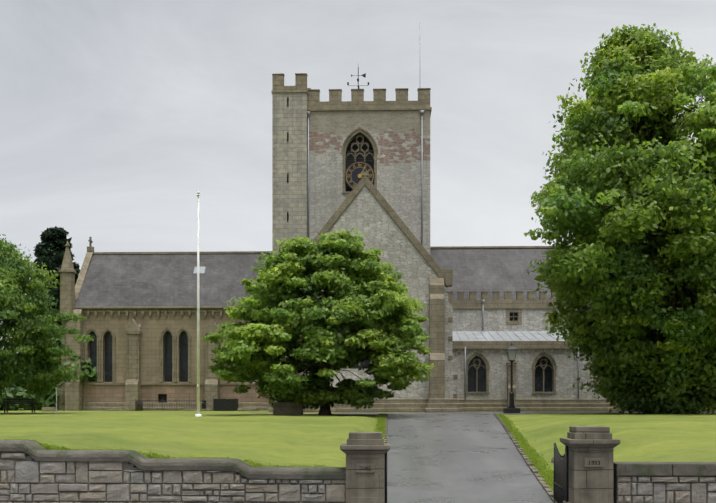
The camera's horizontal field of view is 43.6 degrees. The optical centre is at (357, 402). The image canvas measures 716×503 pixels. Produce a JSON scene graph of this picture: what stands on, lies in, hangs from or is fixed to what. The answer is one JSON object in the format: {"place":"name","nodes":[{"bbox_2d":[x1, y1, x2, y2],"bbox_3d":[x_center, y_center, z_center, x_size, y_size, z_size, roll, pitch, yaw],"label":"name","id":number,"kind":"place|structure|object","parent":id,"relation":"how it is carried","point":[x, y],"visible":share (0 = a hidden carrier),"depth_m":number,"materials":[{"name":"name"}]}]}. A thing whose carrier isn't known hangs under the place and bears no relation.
{"place":"outdoors","nodes":[
{"label":"outdoors","id":0,"kind":"place"},
{"bbox_2d":[83,312,270,402],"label":"chancel walls","id":1,"kind":"structure","parent":0,"point":[154,326],"depth_m":70.53,"materials":[{"name":"beige stone"}]},
{"bbox_2d":[58,237,271,410],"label":"chancel dressings","id":2,"kind":"structure","parent":1,"relation":"attached to","point":[70,397],"depth_m":70.30,"materials":[{"name":"beige stone"}]},
{"bbox_2d":[90,331,255,402],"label":"windows","id":3,"kind":"structure","parent":1,"relation":"in","point":[167,356],"depth_m":70.93,"materials":[{"name":"black glass"}]},
{"bbox_2d":[75,254,271,306],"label":"slate roof","id":4,"kind":"structure","parent":1,"relation":"on","point":[120,280],"depth_m":72.58,"materials":[{"name":"grey stone"}]},
{"bbox_2d":[194,267,205,272],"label":"chancel rooflight","id":5,"kind":"object","parent":4,"relation":"in","point":[201,269],"visible":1,"depth_m":73.33,"materials":[{"name":"white glass"}]},
{"bbox_2d":[3,413,553,492],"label":"lawn","id":6,"kind":"structure","parent":0,"point":[546,473],"depth_m":22.64,"materials":[{"name":"green plant"}]},
{"bbox_2d":[338,331,373,368],"bbox_3d":[0.475,-5.015,58.641,3.800,5.600,0.001,0,0,2],"label":"window","id":7,"kind":"structure","parent":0,"point":[367,362],"depth_m":58.65,"materials":[{"name":"black glass"}]},
{"bbox_2d":[0,408,715,502],"bbox_3d":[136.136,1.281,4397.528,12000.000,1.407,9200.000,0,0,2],"label":"ground","id":8,"kind":"structure","parent":0,"point":[454,458],"depth_m":24.48,"materials":[{"name":"green plant"}]},
{"bbox_2d":[3,398,34,412],"bbox_3d":[-21.190,0.175,56.063,1.900,0.920,0.530,0,0,-4],"label":"bench","id":9,"kind":"object","parent":8,"relation":"on","point":[32,402],"visible":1,"depth_m":55.82,"materials":[{"name":"black wood"}]},
{"bbox_2d":[0,234,93,397],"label":"tree","id":10,"kind":"object","parent":8,"relation":"on","point":[38,327],"depth_m":49.41,"materials":[{"name":"green plant"}]},
{"bbox_2d":[23,226,79,372],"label":"conifer","id":11,"kind":"object","parent":8,"relation":"on","point":[49,249],"visible":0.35,"depth_m":91.22,"materials":[{"name":"green plant"}]},
{"bbox_2d":[0,357,106,410],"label":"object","id":12,"kind":"object","parent":8,"relation":"on","point":[16,391],"visible":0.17,"depth_m":70.56,"materials":[{"name":"green plant"}]},
{"bbox_2d":[55,387,56,413],"bbox_3d":[-17.082,-0.090,50.695,0.100,1.550,0.070,0,0,2],"label":"sign post","id":13,"kind":"object","parent":8,"relation":"on","point":[56,399],"visible":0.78,"depth_m":50.67,"materials":[{"name":"grey metal"}]},
{"bbox_2d":[135,398,205,410],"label":"chancel area railings","id":14,"kind":"object","parent":8,"relation":"on","point":[138,405],"visible":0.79,"depth_m":68.09,"materials":[{"name":"black metal"}]},
{"bbox_2d":[42,402,302,414],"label":"stone blocks","id":15,"kind":"structure","parent":8,"relation":"on","point":[286,408],"depth_m":45.02,"materials":[{"name":"grey stone"}]},
{"bbox_2d":[195,192,201,416],"bbox_3d":[-7.115,-4.335,39.879,0.320,10.140,0.320,0,0,2],"label":"flagpole","id":16,"kind":"object","parent":8,"relation":"on","point":[198,414],"visible":1,"depth_m":39.83,"materials":[{"name":"white metal"}]},
{"bbox_2d":[213,398,238,410],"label":"box","id":17,"kind":"object","parent":8,"relation":"on","point":[224,404],"visible":1,"depth_m":67.20,"materials":[{"name":"black wood"}]},
{"bbox_2d":[272,93,306,396],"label":"stair turret","id":18,"kind":"object","parent":8,"relation":"on","point":[289,171],"visible":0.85,"depth_m":69.39,"materials":[{"name":"grey stone"}]},
{"bbox_2d":[201,227,437,415],"bbox_3d":[-1.882,-4.013,45.429,11.749,9.705,9.409,0,0,2],"label":"tree","id":19,"kind":"object","parent":8,"relation":"on","point":[375,308],"depth_m":43.10,"materials":[{"name":"green plant"}]},
{"bbox_2d":[0,451,715,502],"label":"boundary wall","id":20,"kind":"structure","parent":8,"relation":"on","point":[128,466],"depth_m":14.75,"materials":[{"name":"grey stone"}]},
{"bbox_2d":[0,452,715,502],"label":"boundary wall stones","id":21,"kind":"object","parent":20,"relation":"attached to","point":[32,472],"visible":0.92,"depth_m":14.71,"materials":[{"name":"grey stone"}]},
{"bbox_2d":[0,440,715,478],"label":"wall coping","id":22,"kind":"object","parent":20,"relation":"on","point":[34,450],"visible":0.98,"depth_m":14.68,"materials":[{"name":"grey stone"}]},
{"bbox_2d":[340,432,389,502],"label":"gate pillar","id":23,"kind":"structure","parent":8,"relation":"on","point":[366,449],"depth_m":14.52,"materials":[{"name":"grey stone"}]},
{"bbox_2d":[385,452,386,502],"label":"gate","id":24,"kind":"structure","parent":23,"relation":"attached to","point":[386,477],"depth_m":14.94,"materials":[{"name":"metal"}]},
{"bbox_2d":[269,171,461,412],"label":"transept dressings","id":25,"kind":"structure","parent":8,"relation":"on","point":[436,401],"depth_m":57.86,"materials":[{"name":"beige stone"}]},
{"bbox_2d":[384,414,555,502],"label":"drive kerb","id":26,"kind":"structure","parent":8,"relation":"on","point":[547,489],"depth_m":25.26,"materials":[{"name":"stone"}]},
{"bbox_2d":[506,342,516,407],"bbox_3d":[9.165,-1.655,53.376,0.660,3.980,0.600,0,0,2],"label":"lamp post","id":27,"kind":"object","parent":8,"relation":"on","point":[511,393],"depth_m":53.25,"materials":[{"name":"black metal"}]},
{"bbox_2d":[503,408,519,412],"bbox_3d":[9.165,0.510,53.376,0.900,0.350,0.900,0,0,2],"label":"lamp post base","id":28,"kind":"object","parent":27,"relation":"attached to","point":[511,410],"visible":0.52,"depth_m":52.93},
{"bbox_2d":[551,457,553,497],"bbox_3d":[4.052,1.504,17.519,0.540,0.958,0.540,0,0,2],"label":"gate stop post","id":29,"kind":"object","parent":8,"relation":"on","point":[552,460],"visible":0.17,"depth_m":17.52,"materials":[{"name":"metal"}]},
{"bbox_2d":[430,246,715,411],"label":"nave dressings","id":30,"kind":"structure","parent":8,"relation":"on","point":[517,305],"depth_m":63.69,"materials":[{"name":"beige stone"}]},
{"bbox_2d":[453,330,569,340],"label":"lean-to roof","id":31,"kind":"structure","parent":30,"relation":"on","point":[519,335],"depth_m":66.69,"materials":[{"name":"grey metal"}]},
{"bbox_2d":[560,426,619,502],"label":"gate pillar","id":32,"kind":"structure","parent":8,"relation":"on","point":[587,483],"depth_m":14.41,"materials":[{"name":"grey stone"}]},
{"bbox_2d":[554,442,567,502],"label":"gate","id":33,"kind":"structure","parent":32,"relation":"attached to","point":[560,478],"depth_m":15.62,"materials":[{"name":"metal"}]},
{"bbox_2d":[588,461,599,464],"bbox_3d":[3.793,0.966,14.380,0.188,0.062,0.002,0,0,2],"label":"carved date","id":34,"kind":"object","parent":32,"relation":"attached to","point":[593,462],"visible":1,"depth_m":14.38,"materials":[{"name":"grey stone"}]},
{"bbox_2d":[524,23,715,413],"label":"lime tree","id":35,"kind":"object","parent":8,"relation":"on","point":[590,199],"depth_m":47.66,"materials":[{"name":"green plant"}]},
{"bbox_2d":[347,67,368,88],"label":"weather vane","id":36,"kind":"object","parent":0,"point":[363,75],"visible":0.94,"depth_m":74.45,"materials":[{"name":"metal"}]},
{"bbox_2d":[0,0,715,352],"label":"sky","id":37,"kind":"structure","parent":0,"point":[115,115],"materials":[{"name":"grey"}]},
{"bbox_2d":[277,185,457,397],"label":"transept walls","id":38,"kind":"structure","parent":0,"point":[367,214],"depth_m":58.08,"materials":[{"name":"grey stone"}]},
{"bbox_2d":[307,110,429,253],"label":"tower walls","id":39,"kind":"structure","parent":0,"point":[396,135],"depth_m":69.61,"materials":[{"name":"grey stone"}]},
{"bbox_2d":[288,99,372,150],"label":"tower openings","id":40,"kind":"object","parent":39,"relation":"in","point":[355,146],"visible":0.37,"depth_m":70.21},
{"bbox_2d":[271,73,431,193],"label":"tower dressings","id":41,"kind":"structure","parent":39,"relation":"attached to","point":[357,102],"depth_m":69.60,"materials":[{"name":"beige stone"}]},
{"bbox_2d":[346,150,373,191],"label":"belfry louvres","id":42,"kind":"object","parent":39,"relation":"in","point":[369,159],"visible":0.17,"depth_m":70.00,"materials":[{"name":"black wood"}]},
{"bbox_2d":[345,161,374,188],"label":"clock face","id":43,"kind":"object","parent":39,"relation":"attached to","point":[355,171],"visible":0.67,"depth_m":69.57,"materials":[{"name":"black"}]},
{"bbox_2d":[346,162,373,187],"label":"clock markings","id":44,"kind":"object","parent":43,"relation":"attached to","point":[359,175],"visible":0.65,"depth_m":69.55,"materials":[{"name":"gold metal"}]},
{"bbox_2d":[307,110,423,245],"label":"drainpipes","id":45,"kind":"object","parent":39,"relation":"attached to","point":[421,112],"visible":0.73,"depth_m":69.38,"materials":[{"name":"grey metal"}]},
{"bbox_2d":[247,412,715,413],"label":"path","id":46,"kind":"structure","parent":0,"point":[451,412],"depth_m":56.91,"materials":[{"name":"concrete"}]},
{"bbox_2d":[453,309,701,398],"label":"nave walls","id":47,"kind":"structure","parent":0,"point":[532,320],"depth_m":63.76,"materials":[{"name":"grey stone"}]},
{"bbox_2d":[468,313,551,391],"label":"windows","id":48,"kind":"structure","parent":47,"relation":"in","point":[538,379],"depth_m":64.17,"materials":[{"name":"black glass"}]},
{"bbox_2d":[465,300,578,398],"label":"drainpipes","id":49,"kind":"object","parent":47,"relation":"attached to","point":[483,329],"visible":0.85,"depth_m":63.68,"materials":[{"name":"grey metal"}]},
{"bbox_2d":[430,248,713,299],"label":"slate roof","id":50,"kind":"structure","parent":47,"relation":"on","point":[490,270],"depth_m":72.45,"materials":[{"name":"grey stone"}]}
]}

